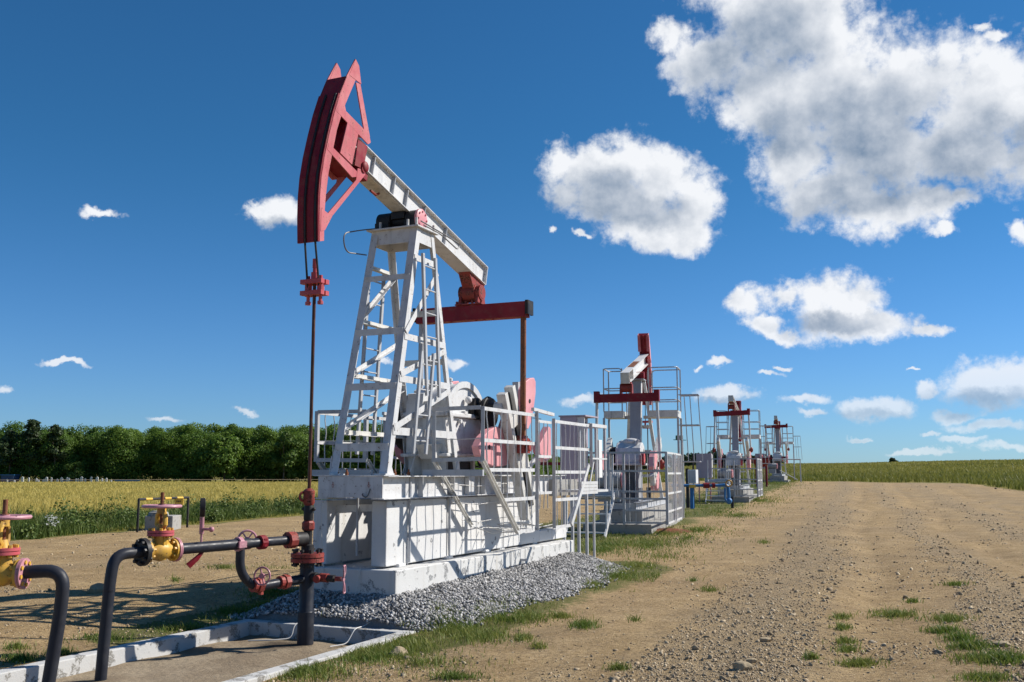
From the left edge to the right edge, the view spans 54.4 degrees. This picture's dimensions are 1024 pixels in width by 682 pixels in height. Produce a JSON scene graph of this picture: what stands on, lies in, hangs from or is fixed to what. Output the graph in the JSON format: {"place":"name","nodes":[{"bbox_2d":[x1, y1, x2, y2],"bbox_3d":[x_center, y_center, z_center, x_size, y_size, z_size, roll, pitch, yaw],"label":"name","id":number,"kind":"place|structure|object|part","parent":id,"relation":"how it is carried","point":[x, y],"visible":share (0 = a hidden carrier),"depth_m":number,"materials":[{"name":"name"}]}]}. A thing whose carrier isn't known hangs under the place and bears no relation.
{"place":"outdoors","nodes":[
{"label":"outdoors","id":0,"kind":"place"},
{"bbox_2d":[1,475,18,481],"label":"blue shed","id":1,"kind":"structure","parent":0,"point":[10,478],"depth_m":217.50,"materials":[{"name":"paint"}]},
{"bbox_2d":[56,635,352,681],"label":"pit ground","id":2,"kind":"structure","parent":0,"point":[222,661],"depth_m":10.57,"materials":[{"name":"stained soil"}]},
{"bbox_2d":[23,564,69,681],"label":"flow line pipe","id":3,"kind":"object","parent":2,"relation":"on","point":[58,576],"visible":1,"depth_m":8.02,"materials":[{"name":"black metal"}]},
{"bbox_2d":[0,499,32,588],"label":"gate valve","id":4,"kind":"object","parent":3,"relation":"attached to","point":[11,572],"visible":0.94,"depth_m":8.02,"materials":[{"name":"yellow paint"}]},
{"bbox_2d":[235,488,345,645],"bbox_3d":[-2.618,2.634,11.501,1.287,1.835,0.672,4,-9,-31],"label":"wellhead","id":5,"kind":"object","parent":2,"relation":"on","point":[307,557],"visible":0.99,"depth_m":11.61,"materials":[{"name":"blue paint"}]},
{"bbox_2d":[94,498,268,680],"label":"flow line pipe","id":6,"kind":"object","parent":5,"relation":"attached to","point":[139,552],"visible":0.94,"depth_m":9.97,"materials":[{"name":"black metal"}]},
{"bbox_2d":[141,492,183,561],"bbox_3d":[-3.622,1.923,10.272,0.403,0.716,0.416,-6,-9,37],"label":"gate valve","id":7,"kind":"object","parent":6,"relation":"attached to","point":[164,547],"visible":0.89,"depth_m":10.22,"materials":[{"name":"yellow paint"}]},
{"bbox_2d":[123,479,317,479],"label":"path","id":8,"kind":"structure","parent":0,"point":[219,479],"depth_m":212.87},
{"bbox_2d":[221,552,633,632],"bbox_3d":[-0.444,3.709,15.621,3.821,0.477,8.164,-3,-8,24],"label":"gravel","id":9,"kind":"structure","parent":0,"point":[546,571],"depth_m":13.02,"materials":[{"name":"grey gravel"}]},
{"bbox_2d":[0,463,1023,681],"bbox_3d":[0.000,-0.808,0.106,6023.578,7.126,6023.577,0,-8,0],"label":"ground","id":10,"kind":"structure","parent":0,"point":[1006,502],"depth_m":14.63,"materials":[{"name":"beige soil"}]},
{"bbox_2d":[0,429,25,473],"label":"pine tree","id":11,"kind":"object","parent":10,"relation":"on","point":[5,441],"visible":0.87,"depth_m":221.83,"materials":[{"name":"green plant"}]},
{"bbox_2d":[13,419,46,477],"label":"pine tree","id":12,"kind":"object","parent":10,"relation":"on","point":[33,428],"visible":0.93,"depth_m":223.06,"materials":[{"name":"green plant"}]},
{"bbox_2d":[38,424,69,481],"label":"pine tree","id":13,"kind":"object","parent":10,"relation":"on","point":[55,430],"visible":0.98,"depth_m":221.97,"materials":[{"name":"green plant"}]},
{"bbox_2d":[63,461,84,481],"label":"broadleaf tree","id":14,"kind":"object","parent":10,"relation":"on","point":[77,472],"visible":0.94,"depth_m":219.46,"materials":[{"name":"green plant"}]},
{"bbox_2d":[88,583,103,593],"bbox_3d":[-5.935,3.555,14.227,0.267,0.191,0.190,-2,-8,14],"label":"rock","id":15,"kind":"object","parent":10,"relation":"on","point":[96,588],"visible":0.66,"depth_m":14.18,"materials":[{"name":"grey stone"}]},
{"bbox_2d":[63,479,139,481],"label":"fence","id":16,"kind":"object","parent":10,"relation":"on","point":[117,480],"visible":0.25,"depth_m":219.84,"materials":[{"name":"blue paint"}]},
{"bbox_2d":[0,493,320,539],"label":"weeds","id":17,"kind":"object","parent":10,"relation":"on","point":[70,530],"visible":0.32,"depth_m":31.11,"materials":[{"name":"green plant"}]},
{"bbox_2d":[144,511,180,529],"bbox_3d":[-10.560,5.516,30.137,0.840,0.770,0.800,0,-8,0],"label":"concrete box","id":18,"kind":"object","parent":10,"relation":"on","point":[174,521],"visible":0.39,"depth_m":29.77,"materials":[{"name":"white concrete"}]},
{"bbox_2d":[136,496,189,531],"bbox_3d":[-10.405,5.296,29.985,0.275,1.166,2.471,-2,-8,17],"label":"pipe barrier","id":19,"kind":"object","parent":10,"relation":"on","point":[178,500],"visible":0.91,"depth_m":30.29,"materials":[{"name":"black metal"}]},
{"bbox_2d":[13,484,326,538],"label":"weed mounds","id":20,"kind":"object","parent":10,"relation":"on","point":[211,515],"visible":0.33,"depth_m":32.65,"materials":[{"name":"green plant"}]},
{"bbox_2d":[45,514,62,525],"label":"flowers","id":21,"kind":"object","parent":20,"relation":"on","point":[53,519],"visible":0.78,"depth_m":26.88,"materials":[{"name":"white plant"}]},
{"bbox_2d":[0,619,415,681],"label":"concrete kerb","id":22,"kind":"structure","parent":10,"relation":"on","point":[74,664],"depth_m":11.02,"materials":[{"name":"grey concrete"}]},
{"bbox_2d":[248,623,296,640],"bbox_3d":[-2.759,3.445,12.059,0.840,0.317,0.164,5,-9,-33],"label":"earth wire","id":23,"kind":"object","parent":22,"relation":"on","point":[276,639],"visible":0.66,"depth_m":11.93,"materials":[{"name":"grey"}]},
{"bbox_2d":[330,621,369,646],"bbox_3d":[-1.754,3.398,11.863,0.051,0.357,1.023,-7,-10,42],"label":"earth wire","id":24,"kind":"object","parent":22,"relation":"on","point":[350,635],"visible":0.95,"depth_m":11.68,"materials":[{"name":"grey metal"}]},
{"bbox_2d":[194,434,245,480],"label":"broadleaf tree","id":25,"kind":"object","parent":10,"relation":"on","point":[223,461],"visible":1,"depth_m":219.09,"materials":[{"name":"green plant"}]},
{"bbox_2d":[265,431,300,480],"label":"broadleaf tree","id":26,"kind":"object","parent":10,"relation":"on","point":[289,457],"visible":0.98,"depth_m":222.03,"materials":[{"name":"green plant"}]},
{"bbox_2d":[0,420,594,481],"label":"forest","id":27,"kind":"object","parent":10,"relation":"on","point":[120,452],"visible":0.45,"depth_m":224.60,"materials":[{"name":"green plant"}]},
{"bbox_2d":[0,477,700,536],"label":"field grass","id":28,"kind":"structure","parent":10,"relation":"on","point":[35,494],"depth_m":75.59,"materials":[{"name":"yellow plant"}]},
{"bbox_2d":[390,646,407,655],"bbox_3d":[-1.147,3.143,10.020,0.192,0.137,0.134,0,-8,0],"label":"rock","id":29,"kind":"object","parent":10,"relation":"on","point":[397,649],"visible":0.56,"depth_m":10.01,"materials":[{"name":"beige stone"}]},
{"bbox_2d":[313,494,572,596],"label":"concrete plinth","id":30,"kind":"structure","parent":10,"relation":"on","point":[380,560],"depth_m":13.62,"materials":[{"name":"grey paint"}]},
{"bbox_2d":[320,488,323,591],"bbox_3d":[-2.458,2.595,12.828,0.035,1.381,0.157,-1,-8,8],"label":"earth wire","id":31,"kind":"object","parent":30,"relation":"hanging from","point":[321,532],"visible":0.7,"depth_m":12.83,"materials":[{"name":"grey"}]},
{"bbox_2d":[297,59,564,564],"bbox_3d":[-0.978,-0.073,15.410,2.120,6.586,7.505,-3,-8,24],"label":"pumpjack","id":32,"kind":"object","parent":30,"relation":"on","point":[339,151],"visible":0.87,"depth_m":13.94,"materials":[{"name":"white paint"}]},
{"bbox_2d":[312,409,404,498],"bbox_3d":[-1.545,2.109,16.334,1.015,1.877,4.480,-3,-8,24],"label":"crank guard","id":33,"kind":"object","parent":32,"relation":"attached to","point":[324,470],"visible":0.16,"depth_m":14.57,"materials":[{"name":"grey paint"}]},
{"bbox_2d":[423,405,592,533],"bbox_3d":[0.099,2.013,15.607,0.925,1.876,4.480,-3,-8,24],"label":"crank guard","id":34,"kind":"object","parent":32,"relation":"attached to","point":[503,501],"visible":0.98,"depth_m":14.85,"materials":[{"name":"grey paint"}]},
{"bbox_2d":[0,479,1023,681],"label":"grass","id":35,"kind":"structure","parent":10,"relation":"on","point":[378,652],"depth_m":11.05,"materials":[{"name":"green plant"}]},
{"bbox_2d":[0,481,1023,681],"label":"loose stones","id":36,"kind":"object","parent":10,"relation":"on","point":[721,677],"visible":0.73,"depth_m":10.99,"materials":[{"name":"grey gravel"}]},
{"bbox_2d":[540,415,601,554],"bbox_3d":[1.087,2.905,19.711,1.180,2.810,0.920,-3,-8,24],"label":"control cabinet","id":37,"kind":"object","parent":10,"relation":"on","point":[574,434],"visible":0.52,"depth_m":19.35,"materials":[{"name":"grey metal"}]},
{"bbox_3d":[1.339,2.059,19.263,0.148,1.170,0.030,-3,-8,24],"label":"door","id":38,"kind":"part","parent":37,"relation":"part of","materials":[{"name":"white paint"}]},
{"bbox_2d":[549,423,607,557],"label":"service platform","id":39,"kind":"structure","parent":10,"relation":"on","point":[587,489],"depth_m":18.13,"materials":[{"name":"white paint"}]},
{"bbox_2d":[566,455,618,536],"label":"access steps","id":40,"kind":"structure","parent":10,"relation":"on","point":[613,494],"depth_m":27.08,"materials":[{"name":"white paint"}]},
{"bbox_2d":[581,451,682,524],"bbox_3d":[3.525,4.372,29.835,2.740,2.018,3.915,-2,-8,15],"label":"guard fence","id":41,"kind":"object","parent":10,"relation":"on","point":[674,492],"visible":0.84,"depth_m":28.02,"materials":[{"name":"grey metal"}]},
{"bbox_2d":[583,503,682,533],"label":"concrete plinth","id":42,"kind":"structure","parent":10,"relation":"on","point":[616,525],"depth_m":28.54,"materials":[{"name":"white concrete"}]},
{"bbox_2d":[594,333,665,509],"bbox_3d":[4.105,2.786,32.476,2.208,6.596,7.100,-2,-8,15],"label":"pumpjack","id":43,"kind":"object","parent":42,"relation":"on","point":[634,383],"visible":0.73,"depth_m":30.56,"materials":[{"name":"grey paint"}]},
{"bbox_2d":[603,366,702,517],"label":"work platform","id":44,"kind":"structure","parent":42,"relation":"on","point":[663,414],"depth_m":32.12,"materials":[{"name":"white paint"}]},
{"bbox_2d":[559,452,785,469],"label":"woods","id":45,"kind":"object","parent":10,"relation":"on","point":[685,459],"visible":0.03,"depth_m":551.37,"materials":[{"name":"green plant"}]},
{"bbox_2d":[656,528,690,532],"bbox_3d":[4.532,5.549,29.129,2.000,0.140,2.000,0,-8,0],"label":"soil heap","id":46,"kind":"object","parent":10,"relation":"on","point":[666,529],"visible":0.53,"depth_m":28.79,"materials":[{"name":"brown soil"}]},
{"bbox_2d":[673,435,685,507],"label":"lamp pole","id":47,"kind":"object","parent":10,"relation":"on","point":[683,472],"visible":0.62,"depth_m":46.07,"materials":[{"name":"grey metal"}]},
{"bbox_2d":[685,468,697,507],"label":"junction box","id":48,"kind":"object","parent":10,"relation":"on","point":[691,476],"visible":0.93,"depth_m":46.41,"materials":[{"name":"white metal"}]},
{"bbox_2d":[688,471,694,482],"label":"door","id":49,"kind":"structure","parent":48,"relation":"in","point":[691,474],"depth_m":46.33,"materials":[{"name":"grey paint"}]},
{"bbox_2d":[692,453,694,507],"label":"pole","id":50,"kind":"object","parent":10,"relation":"on","point":[693,469],"visible":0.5,"depth_m":46.41,"materials":[{"name":"black metal"}]},
{"bbox_2d":[672,480,733,508],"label":"blue manifold","id":51,"kind":"object","parent":10,"relation":"on","point":[729,500],"visible":0.95,"depth_m":45.43,"materials":[{"name":"paint"}]},
{"bbox_2d":[696,453,712,501],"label":"control cabinet","id":52,"kind":"object","parent":10,"relation":"on","point":[701,467],"visible":0.88,"depth_m":53.28,"materials":[{"name":"grey metal"}]},
{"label":"door","id":53,"kind":"part","parent":52,"relation":"part of","materials":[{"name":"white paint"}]},
{"bbox_2d":[707,450,723,464],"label":"broadleaf tree","id":54,"kind":"object","parent":10,"relation":"on","point":[715,456],"visible":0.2,"depth_m":326.20,"materials":[{"name":"green plant"}]},
{"bbox_2d":[705,460,731,503],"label":"access steps","id":55,"kind":"structure","parent":10,"relation":"on","point":[707,480],"depth_m":52.56,"materials":[{"name":"white paint"}]},
{"bbox_2d":[705,458,762,496],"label":"guard fence","id":56,"kind":"object","parent":10,"relation":"on","point":[759,479],"visible":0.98,"depth_m":52.83,"materials":[{"name":"grey metal"}]},
{"bbox_2d":[712,488,756,502],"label":"concrete plinth","id":57,"kind":"structure","parent":10,"relation":"on","point":[747,499],"depth_m":53.33,"materials":[{"name":"white concrete"}]},
{"bbox_2d":[712,395,752,489],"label":"pumpjack","id":58,"kind":"object","parent":57,"relation":"on","point":[736,413],"visible":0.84,"depth_m":55.31,"materials":[{"name":"grey paint"}]},
{"bbox_2d":[705,410,773,494],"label":"work platform","id":59,"kind":"structure","parent":57,"relation":"on","point":[754,436],"depth_m":56.97,"materials":[{"name":"white paint"}]},
{"bbox_2d":[732,661,752,670],"bbox_3d":[1.968,2.781,8.504,0.176,0.092,0.135,0,-8,0],"label":"rock","id":60,"kind":"object","parent":10,"relation":"on","point":[741,665],"visible":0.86,"depth_m":8.46,"materials":[{"name":"beige stone"}]},
{"bbox_2d":[746,658,756,662],"bbox_3d":[2.112,2.826,8.787,0.106,0.056,0.077,0,-8,0],"label":"rock","id":61,"kind":"object","parent":10,"relation":"on","point":[751,660],"visible":0.82,"depth_m":8.76,"materials":[{"name":"beige stone"}]},
{"bbox_2d":[755,454,764,480],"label":"control cabinet","id":62,"kind":"object","parent":10,"relation":"on","point":[756,455],"visible":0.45,"depth_m":86.37,"materials":[{"name":"grey metal"}]},
{"bbox_2d":[752,455,771,486],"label":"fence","id":63,"kind":"object","parent":10,"relation":"on","point":[763,465],"visible":0.48,"depth_m":75.19,"materials":[{"name":"metal"}]},
{"bbox_2d":[760,637,771,641],"bbox_3d":[2.531,2.985,9.935,0.125,0.062,0.109,-1,-8,9],"label":"rock","id":64,"kind":"object","parent":10,"relation":"on","point":[764,639],"visible":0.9,"depth_m":9.89,"materials":[{"name":"beige stone"}]},
{"bbox_2d":[765,476,789,482],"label":"concrete plinth","id":65,"kind":"structure","parent":10,"relation":"on","point":[778,478],"depth_m":86.47,"materials":[{"name":"white concrete"}]},
{"bbox_2d":[764,416,789,475],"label":"pumpjack","id":66,"kind":"object","parent":65,"relation":"on","point":[774,468],"visible":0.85,"depth_m":88.40,"materials":[{"name":"grey paint"}]},
{"bbox_2d":[758,426,801,479],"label":"work platform","id":67,"kind":"structure","parent":65,"relation":"on","point":[781,443],"depth_m":90.06,"materials":[{"name":"white paint"}]},
{"bbox_2d":[772,459,801,481],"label":"guard rail","id":68,"kind":"object","parent":10,"relation":"on","point":[786,473],"visible":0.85,"depth_m":86.25,"materials":[{"name":"grey metal"}]},
{"bbox_2d":[642,459,1023,489],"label":"meadow grass","id":69,"kind":"structure","parent":10,"relation":"on","point":[1004,473],"depth_m":120.57,"materials":[{"name":"green plant"}]},
{"bbox_2d":[889,457,898,461],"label":"broadleaf tree","id":70,"kind":"object","parent":10,"relation":"on","point":[892,460],"visible":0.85,"depth_m":390.91,"materials":[{"name":"green plant"}]},
{"bbox_2d":[992,641,1010,646],"bbox_3d":[4.795,2.971,9.760,0.174,0.063,0.137,0,-8,0],"label":"rock","id":71,"kind":"object","parent":10,"relation":"on","point":[1002,643],"visible":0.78,"depth_m":9.71,"materials":[{"name":"beige stone"}]},
{"bbox_2d":[0,0,1023,463],"label":"sky","id":72,"kind":"structure","parent":0,"point":[811,212],"materials":[{"name":"blue"}]}
]}

